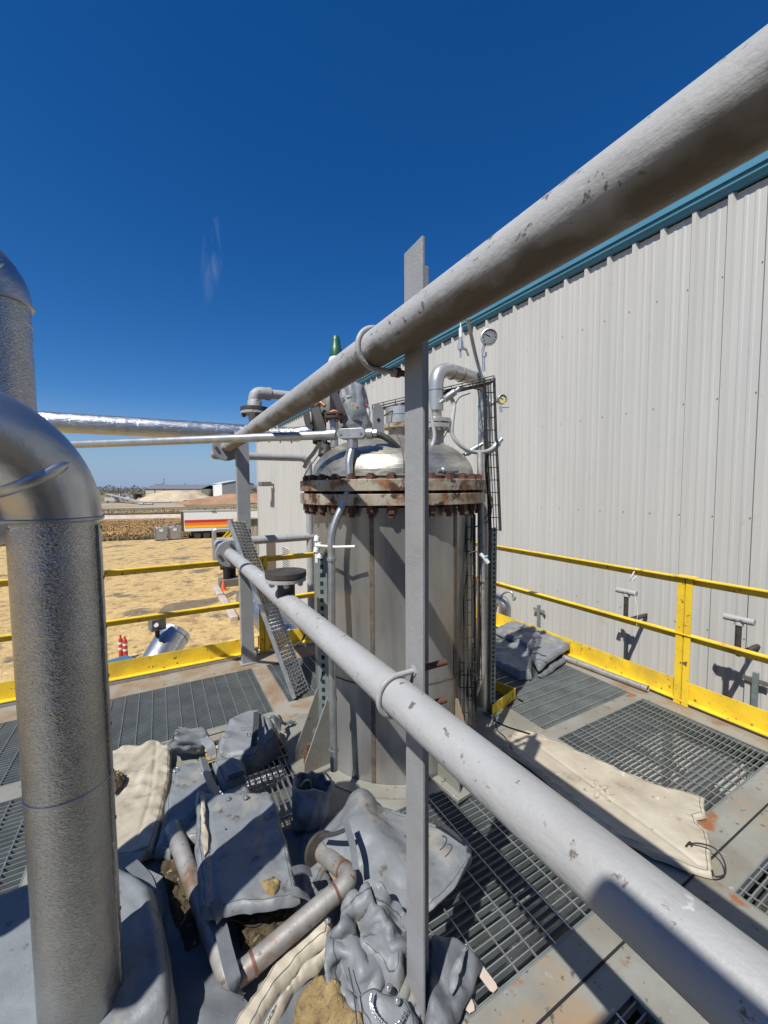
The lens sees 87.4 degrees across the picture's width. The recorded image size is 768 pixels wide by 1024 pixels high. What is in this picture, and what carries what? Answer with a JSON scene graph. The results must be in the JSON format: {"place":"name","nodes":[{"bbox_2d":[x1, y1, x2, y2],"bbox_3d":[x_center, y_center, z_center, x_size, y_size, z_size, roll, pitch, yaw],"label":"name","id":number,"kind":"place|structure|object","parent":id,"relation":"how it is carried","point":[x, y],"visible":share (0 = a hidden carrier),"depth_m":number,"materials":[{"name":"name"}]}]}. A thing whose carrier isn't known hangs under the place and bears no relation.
{"place":"outdoors","nodes":[
{"label":"outdoors","id":0,"kind":"place"},
{"bbox_2d":[0,249,37,412],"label":"insulated pipe","id":1,"kind":"object","parent":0,"point":[17,366],"visible":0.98,"depth_m":1.44,"materials":[{"name":"metal"}]},
{"bbox_2d":[0,535,258,762],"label":"sand yard","id":2,"kind":"structure","parent":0,"point":[132,595],"depth_m":30.00,"materials":[{"name":"beige sand"}]},
{"bbox_2d":[159,590,237,611],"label":"damp soil","id":3,"kind":"structure","parent":2,"relation":"on","point":[183,605],"depth_m":27.18,"materials":[{"name":"soil"}]},
{"bbox_2d":[181,509,257,538],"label":"box trailer","id":4,"kind":"object","parent":2,"relation":"on","point":[198,524],"visible":0.55,"depth_m":63.09,"materials":[{"name":"white paint"}]},
{"bbox_2d":[218,566,238,587],"bbox_3d":[-12.509,4.632,32.497,1.600,2.600,1.200,-2,4,-29],"label":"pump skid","id":5,"kind":"object","parent":2,"relation":"on","point":[230,578],"visible":0.62,"depth_m":32.06,"materials":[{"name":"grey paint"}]},
{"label":"platform legs","id":6,"kind":"structure","parent":2,"relation":"on","visible":0},
{"bbox_2d":[218,764,291,793],"bbox_3d":[-0.939,2.542,3.923,7.206,0.240,0.240,-3,4,-32],"label":"underfloor pipe","id":7,"kind":"object","parent":6,"relation":"attached to","point":[267,787],"visible":0.07,"depth_m":3.73,"materials":[{"name":"metal"}]},
{"bbox_2d":[209,708,767,1023],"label":"platform beams","id":8,"kind":"structure","parent":6,"relation":"on","point":[635,1017],"depth_m":2.92,"materials":[{"name":"metal"}]},
{"bbox_2d":[0,797,26,893],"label":"grating panel","id":9,"kind":"object","parent":8,"relation":"on","point":[13,867],"visible":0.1,"depth_m":2.07,"materials":[{"name":"metal"}]},
{"bbox_2d":[0,668,272,786],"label":"grating panel","id":10,"kind":"object","parent":8,"relation":"on","point":[159,715],"visible":0.66,"depth_m":3.32,"materials":[{"name":"metal"}]},
{"bbox_2d":[203,723,294,827],"bbox_3d":[-0.814,1.692,2.527,0.520,0.038,1.070,-2,4,-29],"label":"grating panel","id":11,"kind":"object","parent":8,"relation":"on","point":[273,793],"visible":0.2,"depth_m":2.53,"materials":[{"name":"metal"}]},
{"bbox_2d":[216,710,295,774],"bbox_3d":[-0.917,1.542,2.824,0.410,0.227,0.606,0,4,6],"label":"insulation blanket","id":12,"kind":"object","parent":11,"relation":"on","point":[249,740],"visible":0.96,"depth_m":2.67,"materials":[{"name":"grey fabric"}]},
{"bbox_2d":[212,758,246,793],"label":"insulation blanket","id":13,"kind":"object","parent":12,"relation":"on","point":[229,773],"visible":0.96,"depth_m":2.38,"materials":[{"name":"grey fabric"}]},
{"bbox_2d":[291,771,334,832],"bbox_3d":[-0.385,1.564,2.167,0.252,0.254,0.217,-2,4,-29],"label":"cloth bucket","id":14,"kind":"object","parent":11,"relation":"on","point":[310,809],"visible":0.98,"depth_m":2.09,"materials":[{"name":"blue fabric"}]},
{"bbox_2d":[266,655,315,701],"bbox_3d":[-0.555,1.598,4.039,1.050,0.038,0.820,-2,4,-29],"label":"grating panel","id":15,"kind":"object","parent":8,"relation":"on","point":[308,665],"visible":0.21,"depth_m":3.92,"materials":[{"name":"metal"}]},
{"bbox_2d":[227,520,308,699],"bbox_3d":[-1.093,0.848,3.752,0.970,1.546,0.217,2,4,36],"label":"safety plank","id":16,"kind":"object","parent":15,"relation":"on","point":[241,551],"visible":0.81,"depth_m":3.69,"materials":[{"name":"metal"}]},
{"bbox_2d":[0,664,767,1023],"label":"platform deck","id":17,"kind":"structure","parent":8,"relation":"on","point":[546,982],"depth_m":1.67,"materials":[{"name":"grey concrete"}]},
{"bbox_2d":[0,391,123,1023],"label":"insulated pipe","id":18,"kind":"object","parent":17,"relation":"on","point":[51,515],"visible":0.97,"depth_m":1.14,"materials":[{"name":"metal"}]},
{"bbox_2d":[0,869,177,1023],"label":"wrapped equipment","id":19,"kind":"object","parent":17,"relation":"on","point":[146,994],"visible":0.48,"depth_m":1.36,"materials":[{"name":"grey fabric"}]},
{"bbox_2d":[118,856,162,885],"bbox_3d":[-1.086,1.583,1.768,0.260,0.008,0.053,1,4,23],"label":"webbing strap","id":20,"kind":"object","parent":19,"relation":"on","point":[124,861],"visible":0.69,"depth_m":1.78,"materials":[{"name":"fabric"}]},
{"bbox_2d":[125,859,156,892],"bbox_3d":[-1.043,1.575,1.730,0.221,0.008,0.061,3,5,40],"label":"webbing strap","id":21,"kind":"object","parent":19,"relation":"on","point":[136,868],"visible":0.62,"depth_m":1.75,"materials":[{"name":"grey fabric"}]},
{"bbox_2d":[113,740,171,861],"bbox_3d":[-1.574,1.639,2.285,0.667,0.085,1.031,-2,4,-29],"label":"insulation blanket","id":22,"kind":"object","parent":17,"relation":"on","point":[142,794],"visible":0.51,"depth_m":2.29,"materials":[{"name":"beige fabric"}]},
{"bbox_2d":[167,727,209,753],"bbox_3d":[-1.328,1.548,2.729,0.258,0.215,0.196,-2,4,-29],"label":"cloth pouch","id":23,"kind":"object","parent":17,"relation":"on","point":[186,740],"visible":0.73,"depth_m":2.68,"materials":[{"name":"grey fabric"}]},
{"bbox_2d":[162,827,342,1023],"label":"insulation blanket","id":24,"kind":"object","parent":17,"relation":"on","point":[203,996],"visible":0.19,"depth_m":1.47,"materials":[{"name":"grey fabric"}]},
{"bbox_2d":[159,858,199,951],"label":"dirt","id":25,"kind":"structure","parent":24,"relation":"on","point":[183,917],"depth_m":1.71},
{"bbox_2d":[153,763,210,859],"bbox_3d":[-1.086,1.609,2.249,0.261,0.072,0.665,-2,4,-20],"label":"insulation blanket","id":26,"kind":"object","parent":24,"relation":"on","point":[188,781],"visible":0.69,"depth_m":2.21,"materials":[{"name":"grey fabric"}]},
{"bbox_2d":[164,820,356,990],"bbox_3d":[-0.568,1.617,1.885,0.640,0.211,0.906,-3,5,-40],"label":"bent pipe","id":27,"kind":"object","parent":24,"relation":"on","point":[269,950],"visible":0.79,"depth_m":1.60,"materials":[{"name":"silver metal"}]},
{"bbox_2d":[210,918,243,1002],"bbox_3d":[-0.585,1.623,1.477,0.053,0.088,0.314,-3,4,-37],"label":"cloth strap","id":28,"kind":"object","parent":27,"relation":"on","point":[231,970],"visible":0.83,"depth_m":1.43,"materials":[{"name":"fabric"}]},
{"bbox_2d":[195,790,311,923],"bbox_3d":[-0.661,1.519,1.905,0.433,0.076,0.876,-2,4,-29],"label":"insulation blanket","id":29,"kind":"object","parent":27,"relation":"on","point":[243,861],"visible":1,"depth_m":1.75,"materials":[{"name":"grey fabric"}]},
{"bbox_2d":[199,757,220,794],"bbox_3d":[-1.008,1.524,2.316,0.052,0.051,0.381,-3,4,-35],"label":"folded flap","id":30,"kind":"object","parent":29,"relation":"on","point":[209,778],"visible":0.91,"depth_m":2.31,"materials":[{"name":"grey fabric"}]},
{"bbox_2d":[318,788,471,912],"bbox_3d":[0.037,1.534,1.955,0.686,0.226,0.671,-2,4,-29],"label":"insulation blanket","id":31,"kind":"object","parent":27,"relation":"on","point":[366,835],"visible":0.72,"depth_m":1.89,"materials":[{"name":"grey fabric"}]},
{"bbox_2d":[234,907,295,950],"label":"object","id":32,"kind":"structure","parent":24,"relation":"on","point":[250,938],"depth_m":1.63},
{"bbox_2d":[235,916,331,1023],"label":"insulation blanket","id":33,"kind":"object","parent":24,"relation":"on","point":[286,967],"visible":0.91,"depth_m":1.46,"materials":[{"name":"beige fabric"}]},
{"bbox_2d":[264,948,324,1023],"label":"insulation blanket","id":34,"kind":"object","parent":24,"relation":"on","point":[311,967],"visible":0.88,"depth_m":1.43,"materials":[{"name":"beige fabric"}]},
{"bbox_2d":[299,830,326,905],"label":"insulation blanket","id":35,"kind":"object","parent":24,"relation":"on","point":[308,885],"visible":0.38,"depth_m":1.85,"materials":[{"name":"grey fabric"}]},
{"bbox_2d":[316,554,328,718],"bbox_3d":[-0.392,0.966,2.606,0.106,1.399,0.106,-2,4,-29],"label":"perforated strut","id":36,"kind":"object","parent":17,"relation":"on","point":[322,609],"visible":0.54,"depth_m":2.58,"materials":[{"name":"metal"}]},
{"bbox_2d":[293,975,362,1023],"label":"wool lump","id":37,"kind":"object","parent":17,"relation":"on","point":[320,1001],"visible":0.97,"depth_m":1.33,"materials":[{"name":"fabric"}]},
{"bbox_2d":[324,881,431,1023],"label":"crumpled cover","id":38,"kind":"object","parent":17,"relation":"on","point":[374,908],"visible":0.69,"depth_m":1.45,"materials":[{"name":"grey fabric"}]},
{"bbox_2d":[359,932,404,992],"bbox_3d":[-0.001,1.590,1.449,0.192,0.088,0.124,2,4,35],"label":"insulation blanket","id":39,"kind":"object","parent":38,"relation":"on","point":[391,965],"visible":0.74,"depth_m":1.41,"materials":[{"name":"grey fabric"}]},
{"bbox_2d":[357,984,418,1023],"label":"insulation blanket","id":40,"kind":"object","parent":38,"relation":"on","point":[389,1009],"visible":0.9,"depth_m":1.29,"materials":[{"name":"grey fabric"}]},
{"bbox_2d":[0,618,767,751],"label":"platform edge","id":41,"kind":"object","parent":17,"relation":"attached to","point":[282,707],"visible":0.38,"depth_m":3.61,"materials":[{"name":"grey concrete"}]},
{"bbox_2d":[0,560,254,703],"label":"guard rail","id":42,"kind":"object","parent":41,"relation":"on","point":[130,668],"visible":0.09,"depth_m":3.98,"materials":[{"name":"metal"}]},
{"bbox_2d":[0,642,314,707],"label":"edge channel","id":43,"kind":"object","parent":41,"relation":"attached to","point":[158,674],"visible":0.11,"depth_m":4.04,"materials":[{"name":"metal"}]},
{"bbox_2d":[234,430,257,665],"bbox_3d":[-1.431,0.378,4.143,0.170,2.400,0.140,-2,4,-29],"label":"pipe support","id":44,"kind":"object","parent":41,"relation":"on","point":[243,515],"visible":0.64,"depth_m":4.11,"materials":[{"name":"grey paint"}]},
{"bbox_2d":[256,552,313,651],"bbox_3d":[-0.122,0.973,5.106,2.910,1.077,0.100,-2,4,-29],"label":"guard rail","id":45,"kind":"object","parent":41,"relation":"on","point":[265,643],"visible":0.3,"depth_m":4.52,"materials":[{"name":"metal"}]},
{"bbox_2d":[476,622,648,691],"bbox_3d":[1.649,1.503,4.559,0.058,0.058,2.445,-3,4,-34],"label":"loose pipe","id":46,"kind":"object","parent":41,"relation":"on","point":[617,677],"visible":0.52,"depth_m":3.82,"materials":[{"name":"silver metal"}]},
{"bbox_2d":[476,542,698,707],"bbox_3d":[1.812,0.996,4.505,0.100,1.077,2.860,-2,4,-29],"label":"guard rail","id":47,"kind":"object","parent":41,"relation":"on","point":[676,687],"visible":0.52,"depth_m":3.65,"materials":[{"name":"yellow metal"}]},
{"bbox_2d":[685,578,767,736],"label":"guard rail","id":48,"kind":"object","parent":41,"relation":"on","point":[750,717],"visible":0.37,"depth_m":3.07,"materials":[{"name":"metal"}]},
{"bbox_2d":[287,403,486,805],"bbox_3d":[0.067,0.574,2.962,1.363,2.732,1.363,0,4,8],"label":"pressure vessel","id":49,"kind":"object","parent":17,"relation":"on","point":[370,605],"visible":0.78,"depth_m":2.45,"materials":[{"name":"silver metal"}]},
{"bbox_2d":[70,428,377,771],"bbox_3d":[-1.746,0.486,2.698,3.458,1.980,0.273,0,4,12],"label":"conduit run","id":50,"kind":"object","parent":49,"relation":"attached to","point":[352,436],"visible":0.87,"depth_m":2.38,"materials":[{"name":"metal"}]},
{"bbox_2d":[313,535,354,562],"bbox_3d":[-0.310,0.235,2.384,0.079,0.172,0.359,-4,5,-44],"label":"white fitting","id":51,"kind":"object","parent":50,"relation":"attached to","point":[316,549],"visible":1,"depth_m":2.48,"materials":[{"name":"paint"}]},
{"bbox_2d":[303,398,336,457],"bbox_3d":[-0.455,-0.627,3.018,0.283,0.458,0.245,0,4,0],"label":"valve actuator","id":52,"kind":"object","parent":49,"relation":"attached to","point":[315,421],"visible":0.7,"depth_m":2.94,"materials":[{"name":"grey paint"}]},
{"bbox_2d":[329,335,341,410],"bbox_3d":[-0.351,-0.994,2.959,0.120,0.598,0.120,-2,4,-29],"label":"relief valve","id":53,"kind":"object","parent":52,"relation":"attached to","point":[335,349],"visible":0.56,"depth_m":2.92,"materials":[{"name":"green paint"}]},
{"bbox_2d":[331,382,371,429],"bbox_3d":[-0.226,-0.764,2.928,0.283,0.376,0.286,0,4,4],"label":"wrapped valve","id":54,"kind":"object","parent":52,"relation":"attached to","point":[350,401],"visible":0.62,"depth_m":2.83,"materials":[{"name":"fabric"}]},
{"bbox_2d":[324,411,343,447],"bbox_3d":[-0.341,-0.561,2.755,0.136,0.235,0.136,-2,4,-29],"label":"flanged nozzle","id":55,"kind":"object","parent":49,"relation":"on","point":[333,418],"visible":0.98,"depth_m":2.73,"materials":[{"name":"metal"}]},
{"bbox_2d":[372,375,493,409],"bbox_3d":[0.346,-0.861,2.948,0.888,0.222,0.108,0,4,6],"label":"cable tray","id":56,"kind":"object","parent":49,"relation":"attached to","point":[461,390],"visible":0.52,"depth_m":2.90,"materials":[{"name":"black metal"}]},
{"bbox_2d":[444,387,491,526],"bbox_3d":[0.520,-0.350,2.901,0.373,1.107,0.473,-3,5,-41],"label":"cable","id":57,"kind":"object","parent":56,"relation":"hanging from","point":[488,444],"visible":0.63,"depth_m":2.88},
{"bbox_2d":[429,363,491,707],"bbox_3d":[0.568,0.254,3.012,0.673,2.657,0.230,-2,4,-29],"label":"stainless pipe","id":58,"kind":"object","parent":49,"relation":"attached to","point":[440,373],"visible":0.64,"depth_m":3.08,"materials":[{"name":"metal"}]},
{"bbox_2d":[466,318,486,399],"bbox_3d":[0.657,-1.080,2.885,0.055,0.492,0.406,2,4,34],"label":"sloping conduit","id":59,"kind":"object","parent":58,"relation":"attached to","point":[474,347],"visible":0.77,"depth_m":2.88,"materials":[{"name":"metal"}]},
{"bbox_2d":[480,328,496,370],"bbox_3d":[0.811,-1.253,3.109,0.124,0.319,0.041,0,4,5],"label":"pressure gauge","id":60,"kind":"object","parent":58,"relation":"attached to","point":[488,337],"visible":1,"depth_m":3.09,"materials":[{"name":"metal"}]},
{"bbox_2d":[459,514,476,725],"bbox_3d":[0.541,0.697,2.630,0.113,1.362,0.149,0,4,0],"label":"cable tray","id":61,"kind":"object","parent":49,"relation":"attached to","point":[474,652],"visible":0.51,"depth_m":2.60,"materials":[{"name":"black metal"}]},
{"bbox_2d":[464,519,472,725],"bbox_3d":[0.536,0.699,2.595,0.039,1.358,0.104,-2,4,-24],"label":"cable","id":62,"kind":"object","parent":61,"relation":"in","point":[465,626],"visible":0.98,"depth_m":2.60,"materials":[{"name":"rubber"}]},
{"bbox_2d":[469,517,475,727],"bbox_3d":[0.573,0.715,2.583,0.045,1.359,0.088,0,4,11],"label":"cable","id":63,"kind":"object","parent":61,"relation":"hanging from","point":[472,629],"visible":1,"depth_m":2.57,"materials":[{"name":"rubber"}]},
{"bbox_2d":[450,398,494,453],"bbox_3d":[0.633,-0.593,2.800,0.394,0.385,0.079,-2,4,-21],"label":"flexible conduit","id":64,"kind":"object","parent":49,"relation":"attached to","point":[458,443],"visible":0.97,"depth_m":2.74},
{"bbox_2d":[470,452,485,697],"bbox_3d":[0.663,0.431,2.752,0.103,1.685,0.192,1,4,26],"label":"bent conduit","id":65,"kind":"object","parent":49,"relation":"attached to","point":[482,622],"visible":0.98,"depth_m":2.71,"materials":[{"name":"silver metal"}]},
{"bbox_2d":[482,378,501,530],"bbox_3d":[0.772,-0.410,2.875,0.118,1.087,0.123,0,4,0],"label":"cable tray","id":66,"kind":"object","parent":49,"relation":"attached to","point":[485,417],"visible":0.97,"depth_m":2.90,"materials":[{"name":"black metal"}]},
{"bbox_2d":[355,236,446,1023],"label":"pipe support","id":67,"kind":"object","parent":17,"relation":"on","point":[415,374],"visible":0.79,"depth_m":1.28,"materials":[{"name":"grey paint"}]},
{"bbox_2d":[210,24,767,609],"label":"steel pipe","id":68,"kind":"object","parent":67,"relation":"on","point":[706,128],"visible":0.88,"depth_m":0.62,"materials":[{"name":"grey metal"}]},
{"bbox_2d":[37,411,311,443],"bbox_3d":[-2.943,-0.822,3.617,4.845,0.217,0.348,-2,4,-29],"label":"insulated pipe","id":69,"kind":"object","parent":68,"relation":"attached to","point":[74,423],"visible":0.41,"depth_m":3.92,"materials":[{"name":"metal"}]},
{"bbox_2d":[213,533,767,1023],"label":"steel pipe","id":70,"kind":"object","parent":67,"relation":"attached to","point":[707,963],"visible":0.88,"depth_m":0.68,"materials":[{"name":"grey metal"}]},
{"bbox_2d":[424,935,480,1023],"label":"insulation blanket","id":71,"kind":"object","parent":17,"relation":"on","point":[443,1005],"visible":0.96,"depth_m":1.42,"materials":[{"name":"grey fabric"}]},
{"bbox_2d":[448,944,467,995],"bbox_3d":[0.259,1.606,1.421,0.032,0.043,0.149,2,4,31],"label":"torn flap","id":72,"kind":"object","parent":71,"relation":"on","point":[454,975],"visible":1,"depth_m":1.41,"materials":[{"name":"grey fabric"}]},
{"bbox_2d":[210,718,767,1023],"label":"deck seams","id":73,"kind":"object","parent":17,"relation":"on","point":[576,987],"visible":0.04,"depth_m":1.55,"materials":[{"name":"metal"}]},
{"bbox_2d":[483,527,501,718],"bbox_3d":[0.865,0.872,3.179,0.100,1.500,0.100,-2,4,-29],"label":"perforated strut","id":74,"kind":"object","parent":17,"relation":"on","point":[492,617],"visible":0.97,"depth_m":3.18,"materials":[{"name":"metal"}]},
{"bbox_2d":[492,681,515,714],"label":"yellow curb","id":75,"kind":"structure","parent":17,"relation":"on","point":[508,692],"depth_m":3.40,"materials":[{"name":"paint"}]},
{"bbox_2d":[501,730,712,878],"bbox_3d":[1.245,1.644,2.414,1.134,0.026,0.637,2,5,39],"label":"insulation blanket","id":76,"kind":"object","parent":17,"relation":"on","point":[654,821],"visible":0.99,"depth_m":2.28,"materials":[{"name":"beige fabric"}]},
{"bbox_2d":[395,792,594,1019],"bbox_3d":[0.395,1.719,1.944,0.740,0.038,0.890,-2,4,-29],"label":"grating panel","id":77,"kind":"object","parent":8,"relation":"on","point":[436,810],"visible":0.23,"depth_m":1.78,"materials":[{"name":"metal"}]},
{"bbox_2d":[465,944,496,992],"bbox_3d":[0.354,1.711,1.509,0.034,0.012,0.160,-3,4,-35],"label":"wooden slat","id":78,"kind":"object","parent":77,"relation":"on","point":[487,980],"visible":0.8,"depth_m":1.47,"materials":[{"name":"brown wood"}]},
{"bbox_2d":[472,644,629,729],"bbox_3d":[1.153,1.575,4.220,1.110,0.038,2.170,-2,4,-29],"label":"grating panel","id":79,"kind":"object","parent":8,"relation":"on","point":[560,694],"visible":0.29,"depth_m":3.54,"materials":[{"name":"metal"}]},
{"bbox_2d":[496,634,532,679],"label":"insulation blanket","id":80,"kind":"object","parent":79,"relation":"on","point":[514,659],"visible":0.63,"depth_m":4.06,"materials":[{"name":"grey fabric"}]},
{"bbox_2d":[496,621,569,670],"bbox_3d":[1.566,1.422,4.426,0.732,0.133,0.951,-2,4,-29],"label":"insulation blanket","id":81,"kind":"object","parent":80,"relation":"on","point":[540,641],"visible":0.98,"depth_m":4.38,"materials":[{"name":"grey fabric"}]},
{"bbox_2d":[602,992,660,1023],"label":"grating panel","id":82,"kind":"object","parent":8,"relation":"on","point":[630,1004],"visible":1,"depth_m":1.40,"materials":[{"name":"metal"}]},
{"bbox_2d":[557,698,767,821],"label":"grating panel","id":83,"kind":"object","parent":8,"relation":"on","point":[580,735],"visible":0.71,"depth_m":2.81,"materials":[{"name":"metal"}]},
{"bbox_2d":[734,854,767,915],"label":"grating panel","id":84,"kind":"object","parent":8,"relation":"on","point":[742,889],"visible":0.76,"depth_m":1.83,"materials":[{"name":"metal"}]},
{"bbox_2d":[465,751,733,1013],"bbox_3d":[0.159,2.504,1.954,7.206,0.180,0.180,-3,4,-32],"label":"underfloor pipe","id":85,"kind":"object","parent":6,"relation":"attached to","point":[486,995],"visible":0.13,"depth_m":2.33,"materials":[{"name":"metal"}]},
{"bbox_2d":[100,518,190,538],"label":"dry meadow","id":86,"kind":"structure","parent":0,"point":[140,519],"depth_m":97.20,"materials":[{"name":"plant"}]},
{"bbox_2d":[0,531,230,546],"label":"dark weeds","id":87,"kind":"object","parent":86,"relation":"on","point":[142,536],"visible":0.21,"depth_m":63.87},
{"bbox_2d":[142,624,189,656],"bbox_3d":[-3.249,2.268,5.682,0.490,1.184,1.187,0,4,10],"label":"insulated duct","id":88,"kind":"object","parent":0,"point":[172,637],"visible":0.33,"depth_m":5.82,"materials":[{"name":"metal"}]},
{"bbox_2d":[148,618,165,637],"bbox_3d":[-3.211,1.639,5.696,0.181,0.285,0.190,3,5,44],"label":"actuator box","id":89,"kind":"object","parent":88,"relation":"on","point":[156,626],"visible":0.85,"depth_m":5.65,"materials":[{"name":"grey paint"}]},
{"bbox_2d":[99,490,256,540],"bbox_3d":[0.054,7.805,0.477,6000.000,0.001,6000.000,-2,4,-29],"label":"ground","id":90,"kind":"structure","parent":0,"point":[200,506],"depth_m":176.12,"materials":[{"name":"soil"}]},
{"bbox_2d":[104,514,180,518],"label":"railway bank","id":91,"kind":"structure","parent":90,"relation":"on","point":[142,516],"depth_m":107.99,"materials":[{"name":"gravel"}]},
{"bbox_2d":[101,502,184,508],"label":"gravel yard","id":92,"kind":"structure","parent":90,"relation":"on","point":[122,505],"depth_m":190.65,"materials":[{"name":"gravel"}]},
{"bbox_2d":[137,490,210,501],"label":"gravel stockpile","id":93,"kind":"object","parent":90,"relation":"on","point":[176,495],"visible":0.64,"depth_m":257.20,"materials":[{"name":"gravel"}]},
{"bbox_2d":[144,485,212,495],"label":"warehouse","id":94,"kind":"structure","parent":90,"relation":"on","point":[208,491],"depth_m":303.15,"materials":[{"name":"metal"}]},
{"bbox_2d":[102,507,256,513],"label":"green verge","id":95,"kind":"structure","parent":90,"relation":"on","point":[144,510],"depth_m":140.03,"materials":[{"name":"green plant"}]},
{"bbox_2d":[177,493,256,504],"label":"soil stockpile","id":96,"kind":"object","parent":90,"relation":"on","point":[226,499],"visible":0.37,"depth_m":204.43,"materials":[{"name":"soil"}]},
{"bbox_2d":[213,480,254,494],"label":"steel building","id":97,"kind":"structure","parent":90,"relation":"on","point":[228,487],"depth_m":293.43,"materials":[{"name":"metal"}]},
{"bbox_2d":[233,515,258,562],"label":"ribbed shed","id":98,"kind":"structure","parent":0,"point":[254,525],"depth_m":38.38,"materials":[{"name":"metal"}]},
{"bbox_2d":[236,588,298,631],"bbox_3d":[-1.693,1.899,6.480,0.566,1.145,2.556,-3,5,-40],"label":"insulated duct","id":99,"kind":"object","parent":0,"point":[289,624],"visible":0.13,"depth_m":6.45,"materials":[{"name":"metal"}]},
{"bbox_2d":[0,0,767,490],"label":"sky","id":100,"kind":"structure","parent":0,"point":[197,196],"materials":[{"name":"blue"}]},
{"bbox_2d":[271,788,591,993],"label":"floor","id":101,"kind":"structure","parent":0,"point":[530,959],"depth_m":3.24,"materials":[{"name":"grey paint"}]},
{"bbox_2d":[476,580,516,617],"bbox_3d":[1.574,1.464,6.220,0.220,0.717,1.212,-2,4,-29],"label":"clad elbow","id":102,"kind":"object","parent":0,"point":[503,602],"visible":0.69,"depth_m":5.82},
{"bbox_2d":[256,150,767,912],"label":"clad building","id":103,"kind":"structure","parent":0,"point":[628,368],"depth_m":4.78,"materials":[{"name":"metal"}]},
{"bbox_2d":[615,587,647,619],"bbox_3d":[2.913,1.059,4.642,0.472,0.393,0.220,-2,4,-29],"label":"vent pipe","id":104,"kind":"object","parent":103,"relation":"attached to","point":[626,593],"visible":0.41,"depth_m":4.53,"materials":[{"name":"metal"}]},
{"bbox_2d":[723,613,760,656],"bbox_3d":[3.406,1.135,3.763,0.472,0.393,0.220,-2,4,-29],"label":"vent pipe","id":105,"kind":"object","parent":103,"relation":"attached to","point":[739,622],"visible":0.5,"depth_m":3.65,"materials":[{"name":"metal"}]},
{"bbox_2d":[742,671,767,777],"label":"wall strut","id":106,"kind":"object","parent":103,"relation":"attached to","point":[755,680],"depth_m":3.86,"materials":[{"name":"metal"}]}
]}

